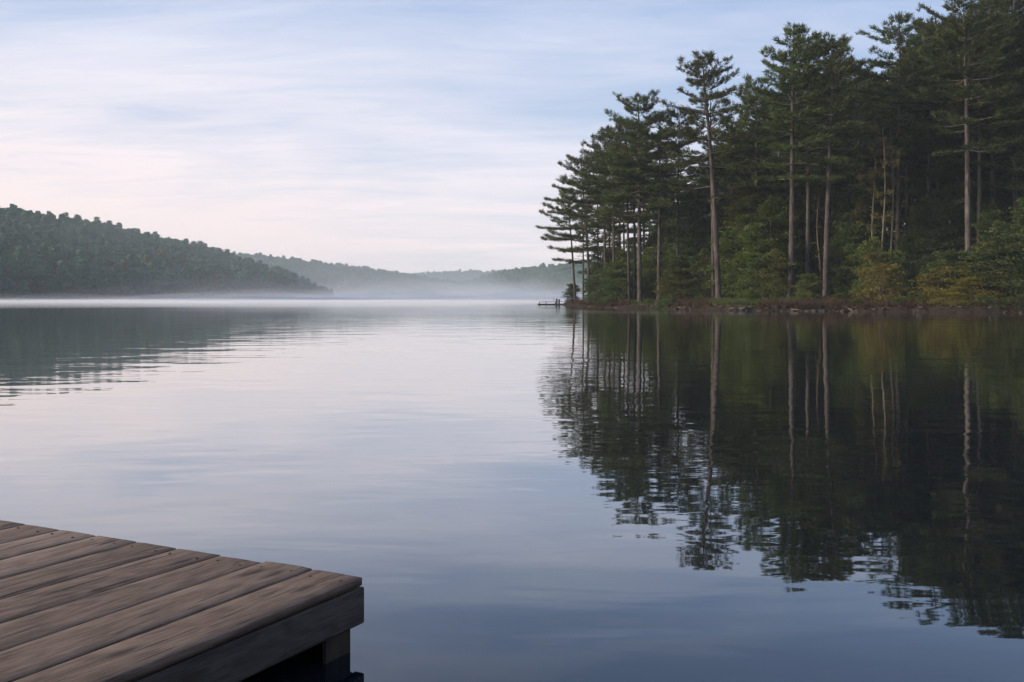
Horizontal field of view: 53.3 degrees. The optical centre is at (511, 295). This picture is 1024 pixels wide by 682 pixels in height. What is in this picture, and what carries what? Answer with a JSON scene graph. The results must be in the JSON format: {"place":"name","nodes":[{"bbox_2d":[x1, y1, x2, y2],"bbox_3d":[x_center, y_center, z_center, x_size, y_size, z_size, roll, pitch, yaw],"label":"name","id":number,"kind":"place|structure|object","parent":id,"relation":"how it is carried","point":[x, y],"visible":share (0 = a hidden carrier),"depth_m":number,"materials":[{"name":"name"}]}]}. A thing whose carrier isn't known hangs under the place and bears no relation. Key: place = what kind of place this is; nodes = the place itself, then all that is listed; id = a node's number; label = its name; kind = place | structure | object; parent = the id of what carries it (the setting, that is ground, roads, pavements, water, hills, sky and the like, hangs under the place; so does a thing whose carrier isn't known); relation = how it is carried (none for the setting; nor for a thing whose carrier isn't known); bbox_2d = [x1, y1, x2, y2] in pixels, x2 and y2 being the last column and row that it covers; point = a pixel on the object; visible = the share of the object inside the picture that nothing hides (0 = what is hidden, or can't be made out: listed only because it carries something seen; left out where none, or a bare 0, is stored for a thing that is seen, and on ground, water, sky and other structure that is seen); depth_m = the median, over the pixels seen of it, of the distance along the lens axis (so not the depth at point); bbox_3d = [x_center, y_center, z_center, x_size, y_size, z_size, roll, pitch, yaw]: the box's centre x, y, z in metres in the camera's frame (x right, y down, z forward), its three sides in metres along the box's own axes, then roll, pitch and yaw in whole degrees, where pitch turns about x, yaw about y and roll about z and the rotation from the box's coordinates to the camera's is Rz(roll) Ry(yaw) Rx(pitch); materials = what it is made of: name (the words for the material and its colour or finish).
{"place":"outdoors","nodes":[
{"label":"outdoors","id":0,"kind":"place"},
{"bbox_2d":[0,285,331,299],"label":"hill","id":1,"kind":"structure","parent":0,"point":[149,296],"depth_m":368.75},
{"bbox_2d":[11,247,29,267],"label":"hillside tree","id":2,"kind":"object","parent":1,"relation":"on","point":[19,255],"visible":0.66,"depth_m":338.71,"materials":[{"name":"green plant"}]},
{"bbox_2d":[56,282,75,298],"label":"hillside tree","id":3,"kind":"object","parent":1,"relation":"on","point":[65,287],"visible":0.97,"depth_m":337.64,"materials":[{"name":"green plant"}]},
{"bbox_2d":[79,276,95,298],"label":"hillside tree","id":4,"kind":"object","parent":1,"relation":"on","point":[86,284],"visible":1,"depth_m":343.84,"materials":[{"name":"green plant"}]},
{"bbox_2d":[120,272,134,295],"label":"hillside tree","id":5,"kind":"object","parent":1,"relation":"on","point":[127,280],"visible":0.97,"depth_m":359.80,"materials":[{"name":"green plant"}]},
{"bbox_2d":[129,270,148,296],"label":"hillside tree","id":6,"kind":"object","parent":1,"relation":"on","point":[138,284],"visible":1,"depth_m":363.64,"materials":[{"name":"green plant"}]},
{"bbox_2d":[148,275,169,298],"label":"hillside tree","id":7,"kind":"object","parent":1,"relation":"on","point":[158,283],"visible":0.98,"depth_m":370.95,"materials":[{"name":"green plant"}]},
{"bbox_2d":[0,203,326,294],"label":"woods","id":8,"kind":"object","parent":1,"relation":"on","point":[109,235],"visible":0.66,"depth_m":447.83,"materials":[{"name":"green plant"}]},
{"bbox_2d":[161,273,179,298],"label":"hillside tree","id":9,"kind":"object","parent":1,"relation":"on","point":[171,288],"visible":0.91,"depth_m":374.66,"materials":[{"name":"green plant"}]},
{"bbox_2d":[332,293,471,297],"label":"hill","id":10,"kind":"structure","parent":0,"point":[346,296],"depth_m":692.60,"materials":[{"name":"grey"}]},
{"bbox_2d":[233,251,476,297],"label":"woods","id":11,"kind":"object","parent":10,"relation":"on","point":[353,281],"visible":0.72,"depth_m":763.33,"materials":[{"name":"green plant"}]},
{"bbox_2d":[0,0,1019,273],"label":"sky","id":12,"kind":"structure","parent":0,"point":[407,136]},
{"bbox_2d":[0,297,1023,681],"bbox_3d":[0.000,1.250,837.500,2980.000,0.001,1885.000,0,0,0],"label":"water","id":13,"kind":"structure","parent":0,"point":[500,489],"depth_m":7.30,"materials":[{"name":"liquid"}]},
{"bbox_2d":[0,520,363,681],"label":"wooden dock","id":14,"kind":"object","parent":13,"relation":"in","point":[78,607],"visible":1,"depth_m":3.32,"materials":[{"name":"brown wood"}]},
{"bbox_2d":[487,292,581,296],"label":"hill","id":15,"kind":"structure","parent":0,"point":[553,295],"depth_m":732.00,"materials":[{"name":"grey"}]},
{"bbox_2d":[455,259,721,296],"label":"woods","id":16,"kind":"object","parent":15,"relation":"on","point":[545,281],"visible":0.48,"depth_m":778.50,"materials":[{"name":"green plant"}]},
{"bbox_2d":[560,284,1023,312],"bbox_3d":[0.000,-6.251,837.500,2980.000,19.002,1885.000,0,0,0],"label":"ground","id":17,"kind":"structure","parent":0,"point":[963,309],"depth_m":81.32,"materials":[{"name":"brown soil"}]},
{"bbox_2d":[535,191,603,299],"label":"pine tree","id":18,"kind":"object","parent":17,"relation":"on","point":[559,221],"visible":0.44,"depth_m":130.94,"materials":[{"name":"green plant"}]},
{"bbox_2d":[540,153,624,296],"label":"pine tree","id":19,"kind":"object","parent":17,"relation":"on","point":[564,178],"visible":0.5,"depth_m":120.70,"materials":[{"name":"green plant"}]},
{"bbox_2d":[560,205,607,299],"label":"pine tree","id":20,"kind":"object","parent":17,"relation":"on","point":[578,224],"visible":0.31,"depth_m":127.56,"materials":[{"name":"green plant"}]},
{"bbox_2d":[576,245,611,300],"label":"broadleaf tree","id":21,"kind":"object","parent":17,"relation":"on","point":[595,267],"visible":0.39,"depth_m":121.76,"materials":[{"name":"green plant"}]},
{"bbox_2d":[558,133,636,277],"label":"pine tree","id":22,"kind":"object","parent":17,"relation":"on","point":[587,154],"visible":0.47,"depth_m":117.06,"materials":[{"name":"green plant"}]},
{"bbox_2d":[584,279,616,303],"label":"shrub","id":23,"kind":"object","parent":17,"relation":"on","point":[594,286],"visible":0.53,"depth_m":111.11,"materials":[{"name":"green plant"}]},
{"bbox_2d":[572,142,630,282],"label":"pine tree","id":24,"kind":"object","parent":17,"relation":"on","point":[601,220],"visible":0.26,"depth_m":113.56,"materials":[{"name":"green plant"}]},
{"bbox_2d":[594,249,636,298],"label":"broadleaf tree","id":25,"kind":"object","parent":17,"relation":"on","point":[617,265],"visible":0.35,"depth_m":113.19,"materials":[{"name":"green plant"}]},
{"bbox_2d":[596,269,644,303],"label":"shrub","id":26,"kind":"object","parent":17,"relation":"on","point":[618,278],"visible":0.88,"depth_m":107.54,"materials":[{"name":"green plant"}]},
{"bbox_2d":[600,131,658,299],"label":"pine tree","id":27,"kind":"object","parent":17,"relation":"on","point":[634,241],"visible":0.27,"depth_m":106.28,"materials":[{"name":"green plant"}]},
{"bbox_2d":[589,122,674,299],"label":"pine tree","id":28,"kind":"object","parent":17,"relation":"on","point":[616,129],"visible":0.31,"depth_m":105.35,"materials":[{"name":"green plant"}]},
{"bbox_2d":[570,89,697,301],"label":"pine tree","id":29,"kind":"object","parent":17,"relation":"on","point":[624,167],"visible":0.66,"depth_m":101.48,"materials":[{"name":"green plant"}]},
{"bbox_2d":[621,246,663,298],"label":"broadleaf tree","id":30,"kind":"object","parent":17,"relation":"on","point":[646,268],"visible":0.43,"depth_m":109.12,"materials":[{"name":"green plant"}]},
{"bbox_2d":[614,110,702,299],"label":"pine tree","id":31,"kind":"object","parent":17,"relation":"on","point":[653,137],"visible":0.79,"depth_m":100.14,"materials":[{"name":"green plant"}]},
{"bbox_2d":[636,236,680,296],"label":"broadleaf tree","id":32,"kind":"object","parent":17,"relation":"on","point":[668,240],"visible":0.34,"depth_m":108.06,"materials":[{"name":"green plant"}]},
{"bbox_2d":[636,222,684,296],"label":"broadleaf tree","id":33,"kind":"object","parent":17,"relation":"on","point":[665,228],"visible":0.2,"depth_m":114.47,"materials":[{"name":"green plant"}]},
{"bbox_2d":[632,109,720,297],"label":"pine tree","id":34,"kind":"object","parent":17,"relation":"on","point":[692,214],"visible":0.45,"depth_m":102.48,"materials":[{"name":"green plant"}]},
{"bbox_2d":[649,267,704,300],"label":"shrub","id":35,"kind":"object","parent":17,"relation":"on","point":[678,275],"visible":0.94,"depth_m":95.50,"materials":[{"name":"green plant"}]},
{"bbox_2d":[661,228,709,297],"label":"broadleaf tree","id":36,"kind":"object","parent":17,"relation":"on","point":[686,241],"visible":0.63,"depth_m":102.92,"materials":[{"name":"green plant"}]},
{"bbox_2d":[663,191,717,294],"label":"broadleaf tree","id":37,"kind":"object","parent":17,"relation":"on","point":[695,208],"visible":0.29,"depth_m":119.09,"materials":[{"name":"green plant"}]},
{"bbox_2d":[577,295,820,307],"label":"grass","id":38,"kind":"structure","parent":17,"relation":"on","point":[729,301],"depth_m":88.82,"materials":[{"name":"green plant"}]},
{"bbox_2d":[681,216,721,292],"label":"broadleaf tree","id":39,"kind":"object","parent":17,"relation":"on","point":[702,224],"visible":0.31,"depth_m":106.50,"materials":[{"name":"green plant"}]},
{"bbox_2d":[684,248,726,297],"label":"broadleaf tree","id":40,"kind":"object","parent":17,"relation":"on","point":[701,263],"visible":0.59,"depth_m":99.67,"materials":[{"name":"green plant"}]},
{"bbox_2d":[658,49,762,298],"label":"pine tree","id":41,"kind":"object","parent":17,"relation":"on","point":[699,82],"visible":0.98,"depth_m":92.11,"materials":[{"name":"green plant"}]},
{"bbox_2d":[681,91,740,298],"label":"pine tree","id":42,"kind":"object","parent":17,"relation":"on","point":[696,152],"visible":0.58,"depth_m":94.88,"materials":[{"name":"green plant"}]},
{"bbox_2d":[702,201,741,295],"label":"broadleaf tree","id":43,"kind":"object","parent":17,"relation":"on","point":[719,216],"visible":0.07,"depth_m":105.29,"materials":[{"name":"green plant"}]},
{"bbox_2d":[687,114,770,296],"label":"pine tree","id":44,"kind":"object","parent":17,"relation":"on","point":[730,129],"visible":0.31,"depth_m":101.33,"materials":[{"name":"green plant"}]},
{"bbox_2d":[695,213,771,298],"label":"broadleaf tree","id":45,"kind":"object","parent":17,"relation":"on","point":[727,249],"visible":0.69,"depth_m":92.90,"materials":[{"name":"green plant"}]},
{"bbox_2d":[708,180,777,290],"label":"broadleaf tree","id":46,"kind":"object","parent":17,"relation":"on","point":[754,198],"visible":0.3,"depth_m":97.34,"materials":[{"name":"green plant"}]},
{"bbox_2d":[701,73,806,294],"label":"pine tree","id":47,"kind":"object","parent":17,"relation":"on","point":[746,96],"visible":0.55,"depth_m":98.22,"materials":[{"name":"green plant"}]},
{"bbox_2d":[728,120,779,235],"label":"pine tree","id":48,"kind":"object","parent":17,"relation":"on","point":[746,177],"visible":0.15,"depth_m":102.05,"materials":[{"name":"green plant"}]},
{"bbox_2d":[730,222,795,296],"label":"broadleaf tree","id":49,"kind":"object","parent":17,"relation":"on","point":[756,266],"visible":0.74,"depth_m":90.61,"materials":[{"name":"green plant"}]},
{"bbox_2d":[753,248,802,297],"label":"broadleaf tree","id":50,"kind":"object","parent":17,"relation":"on","point":[776,268],"visible":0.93,"depth_m":88.72,"materials":[{"name":"green plant"}]},
{"bbox_2d":[747,194,810,294],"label":"broadleaf tree","id":51,"kind":"object","parent":17,"relation":"on","point":[769,214],"visible":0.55,"depth_m":93.67,"materials":[{"name":"green plant"}]},
{"bbox_2d":[759,70,825,230],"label":"pine tree","id":52,"kind":"object","parent":17,"relation":"on","point":[799,106],"visible":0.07,"depth_m":104.83,"materials":[{"name":"green plant"}]},
{"bbox_2d":[762,169,824,291],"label":"broadleaf tree","id":53,"kind":"object","parent":17,"relation":"on","point":[779,191],"visible":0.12,"depth_m":104.50,"materials":[{"name":"green plant"}]},
{"bbox_2d":[565,292,1023,310],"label":"dead bracken","id":54,"kind":"object","parent":17,"relation":"on","point":[821,302],"visible":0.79,"depth_m":82.45,"materials":[{"name":"brown plant"}]},
{"bbox_2d":[734,22,865,297],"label":"pine tree","id":55,"kind":"object","parent":17,"relation":"on","point":[769,96],"visible":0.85,"depth_m":87.60,"materials":[{"name":"green plant"}]},
{"bbox_2d":[774,202,834,292],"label":"broadleaf tree","id":56,"kind":"object","parent":17,"relation":"on","point":[800,213],"visible":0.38,"depth_m":95.98,"materials":[{"name":"green plant"}]},
{"bbox_2d":[794,272,823,300],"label":"shrub","id":57,"kind":"object","parent":17,"relation":"on","point":[808,278],"visible":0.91,"depth_m":84.89,"materials":[{"name":"green plant"}]},
{"bbox_2d":[763,29,859,295],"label":"pine tree","id":58,"kind":"object","parent":17,"relation":"on","point":[808,170],"visible":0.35,"depth_m":91.38,"materials":[{"name":"green plant"}]},
{"bbox_2d":[794,229,840,295],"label":"broadleaf tree","id":59,"kind":"object","parent":17,"relation":"on","point":[813,248],"visible":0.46,"depth_m":94.13,"materials":[{"name":"green plant"}]},
{"bbox_2d":[789,160,863,281],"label":"broadleaf tree","id":60,"kind":"object","parent":17,"relation":"on","point":[839,184],"visible":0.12,"depth_m":102.93,"materials":[{"name":"green plant"}]},
{"bbox_2d":[785,85,868,294],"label":"pine tree","id":61,"kind":"object","parent":17,"relation":"on","point":[814,195],"visible":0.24,"depth_m":95.40,"materials":[{"name":"green plant"}]},
{"bbox_2d":[774,31,880,296],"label":"pine tree","id":62,"kind":"object","parent":17,"relation":"on","point":[838,67],"visible":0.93,"depth_m":86.75,"materials":[{"name":"green plant"}]},
{"bbox_2d":[811,222,871,294],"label":"broadleaf tree","id":63,"kind":"object","parent":17,"relation":"on","point":[846,248],"visible":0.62,"depth_m":92.10,"materials":[{"name":"green plant"}]},
{"bbox_2d":[828,259,863,295],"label":"broadleaf tree","id":64,"kind":"object","parent":17,"relation":"on","point":[847,274],"visible":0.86,"depth_m":88.22,"materials":[{"name":"green plant"}]},
{"bbox_2d":[814,181,890,286],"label":"broadleaf tree","id":65,"kind":"object","parent":17,"relation":"on","point":[848,203],"visible":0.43,"depth_m":93.93,"materials":[{"name":"green plant"}]},
{"bbox_2d":[819,57,914,243],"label":"pine tree","id":66,"kind":"object","parent":17,"relation":"on","point":[859,95],"visible":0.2,"depth_m":98.17,"materials":[{"name":"green plant"}]},
{"bbox_2d":[824,150,910,277],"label":"broadleaf tree","id":67,"kind":"object","parent":17,"relation":"on","point":[878,181],"visible":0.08,"depth_m":102.17,"materials":[{"name":"green plant"}]},
{"bbox_2d":[845,235,899,295],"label":"shrub","id":68,"kind":"object","parent":17,"relation":"on","point":[874,241],"visible":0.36,"depth_m":84.40,"materials":[{"name":"green plant"}]},
{"bbox_2d":[839,121,909,247],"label":"pine tree","id":69,"kind":"object","parent":17,"relation":"on","point":[870,175],"visible":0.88,"depth_m":87.53,"materials":[{"name":"green plant"}]},
{"bbox_2d":[833,77,920,246],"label":"pine tree","id":70,"kind":"object","parent":17,"relation":"on","point":[880,147],"visible":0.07,"depth_m":102.43,"materials":[{"name":"green plant"}]},
{"bbox_2d":[851,251,909,306],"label":"shrub","id":71,"kind":"object","parent":17,"relation":"on","point":[886,270],"visible":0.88,"depth_m":81.20,"materials":[{"name":"green plant"}]},
{"bbox_2d":[857,195,908,278],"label":"broadleaf tree","id":72,"kind":"object","parent":17,"relation":"on","point":[878,207],"visible":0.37,"depth_m":93.32,"materials":[{"name":"green plant"}]},
{"bbox_2d":[870,135,899,282],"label":"bare tree","id":73,"kind":"object","parent":17,"relation":"on","point":[873,214],"visible":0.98,"depth_m":85.55,"materials":[{"name":"brown plant"}]},
{"bbox_2d":[873,107,905,280],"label":"bare tree","id":74,"kind":"object","parent":17,"relation":"on","point":[895,181],"visible":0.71,"depth_m":88.74,"materials":[{"name":"brown plant"}]},
{"bbox_2d":[842,9,957,277],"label":"pine tree","id":75,"kind":"object","parent":17,"relation":"on","point":[897,101],"visible":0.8,"depth_m":91.29,"materials":[{"name":"green plant"}]},
{"bbox_2d":[885,248,919,295],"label":"broadleaf tree","id":76,"kind":"object","parent":17,"relation":"on","point":[902,262],"visible":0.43,"depth_m":87.15,"materials":[{"name":"green plant"}]},
{"bbox_2d":[861,31,949,258],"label":"pine tree","id":77,"kind":"object","parent":17,"relation":"on","point":[884,83],"visible":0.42,"depth_m":96.04,"materials":[{"name":"green plant"}]},
{"bbox_2d":[868,46,947,233],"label":"pine tree","id":78,"kind":"object","parent":17,"relation":"on","point":[903,167],"visible":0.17,"depth_m":98.00,"materials":[{"name":"green plant"}]},
{"bbox_2d":[892,216,944,294],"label":"broadleaf tree","id":79,"kind":"object","parent":17,"relation":"on","point":[911,239],"visible":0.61,"depth_m":90.08,"materials":[{"name":"green plant"}]},
{"bbox_2d":[904,255,938,293],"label":"broadleaf tree","id":80,"kind":"object","parent":17,"relation":"on","point":[914,269],"visible":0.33,"depth_m":85.28,"materials":[{"name":"green plant"}]},
{"bbox_2d":[882,37,971,206],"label":"pine tree","id":81,"kind":"object","parent":17,"relation":"on","point":[930,170],"visible":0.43,"depth_m":93.41,"materials":[{"name":"green plant"}]},
{"bbox_2d":[905,264,965,302],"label":"shrub","id":82,"kind":"object","parent":17,"relation":"on","point":[930,278],"visible":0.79,"depth_m":79.16,"materials":[{"name":"green plant"}]},
{"bbox_2d":[895,15,984,207],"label":"pine tree","id":83,"kind":"object","parent":17,"relation":"on","point":[950,143],"visible":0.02,"depth_m":100.20,"materials":[{"name":"green plant"}]},
{"bbox_2d":[884,15,1000,291],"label":"pine tree","id":84,"kind":"object","parent":17,"relation":"on","point":[939,106],"visible":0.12,"depth_m":96.28,"materials":[{"name":"green plant"}]},
{"bbox_2d":[900,140,996,250],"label":"broadleaf tree","id":85,"kind":"object","parent":17,"relation":"on","point":[945,183],"visible":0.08,"depth_m":101.03,"materials":[{"name":"green plant"}]},
{"bbox_2d":[912,248,987,296],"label":"shrub","id":86,"kind":"object","parent":17,"relation":"on","point":[950,256],"visible":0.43,"depth_m":80.77,"materials":[{"name":"green plant"}]},
{"bbox_2d":[924,287,975,305],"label":"shrub","id":87,"kind":"object","parent":17,"relation":"on","point":[953,293],"visible":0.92,"depth_m":76.70,"materials":[{"name":"green plant"}]},
{"bbox_2d":[923,180,983,277],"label":"broadleaf tree","id":88,"kind":"object","parent":17,"relation":"on","point":[957,211],"visible":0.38,"depth_m":93.06,"materials":[{"name":"green plant"}]},
{"bbox_2d":[900,0,1023,250],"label":"pine tree","id":89,"kind":"object","parent":17,"relation":"on","point":[945,36],"visible":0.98,"depth_m":83.64,"materials":[{"name":"green plant"}]},
{"bbox_2d":[935,270,1006,306],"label":"shrub","id":90,"kind":"object","parent":17,"relation":"on","point":[970,280],"visible":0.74,"depth_m":76.94,"materials":[{"name":"green plant"}]},
{"bbox_2d":[939,75,1008,215],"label":"pine tree","id":91,"kind":"object","parent":17,"relation":"on","point":[960,177],"visible":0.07,"depth_m":98.01,"materials":[{"name":"green plant"}]},
{"bbox_2d":[929,11,1023,280],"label":"pine tree","id":92,"kind":"object","parent":17,"relation":"on","point":[961,106],"visible":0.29,"depth_m":87.40,"materials":[{"name":"green plant"}]},
{"bbox_2d":[933,0,1023,254],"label":"pine tree","id":93,"kind":"object","parent":17,"relation":"on","point":[1016,157],"visible":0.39,"depth_m":88.39,"materials":[{"name":"green plant"}]},
{"bbox_2d":[955,202,1008,292],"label":"broadleaf tree","id":94,"kind":"object","parent":17,"relation":"on","point":[986,206],"visible":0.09,"depth_m":90.06,"materials":[{"name":"green plant"}]},
{"bbox_2d":[942,0,1023,280],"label":"pine tree","id":95,"kind":"object","parent":17,"relation":"on","point":[990,169],"visible":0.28,"depth_m":89.98,"materials":[{"name":"green plant"}]},
{"bbox_2d":[947,219,1023,298],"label":"shrub","id":96,"kind":"object","parent":17,"relation":"on","point":[1002,256],"visible":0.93,"depth_m":76.69,"materials":[{"name":"green plant"}]},
{"bbox_2d":[959,209,1023,292],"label":"broadleaf tree","id":97,"kind":"object","parent":17,"relation":"on","point":[987,216],"visible":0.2,"depth_m":86.35,"materials":[{"name":"green plant"}]},
{"bbox_2d":[974,13,1023,254],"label":"pine tree","id":98,"kind":"object","parent":17,"relation":"on","point":[1004,164],"visible":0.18,"depth_m":92.08,"materials":[{"name":"green plant"}]},
{"bbox_2d":[976,128,1023,281],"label":"broadleaf tree","id":99,"kind":"object","parent":17,"relation":"on","point":[1005,158],"visible":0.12,"depth_m":92.61,"materials":[{"name":"green plant"}]},
{"bbox_2d":[998,197,1023,290],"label":"broadleaf tree","id":100,"kind":"object","parent":17,"relation":"on","point":[1019,213],"visible":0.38,"depth_m":83.02,"materials":[{"name":"green plant"}]},
{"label":"hill","id":101,"kind":"structure","parent":0,"visible":0},
{"bbox_2d":[409,268,512,281],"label":"woods","id":102,"kind":"object","parent":101,"relation":"on","point":[469,274],"visible":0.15,"depth_m":1400.80,"materials":[{"name":"grey plant"}]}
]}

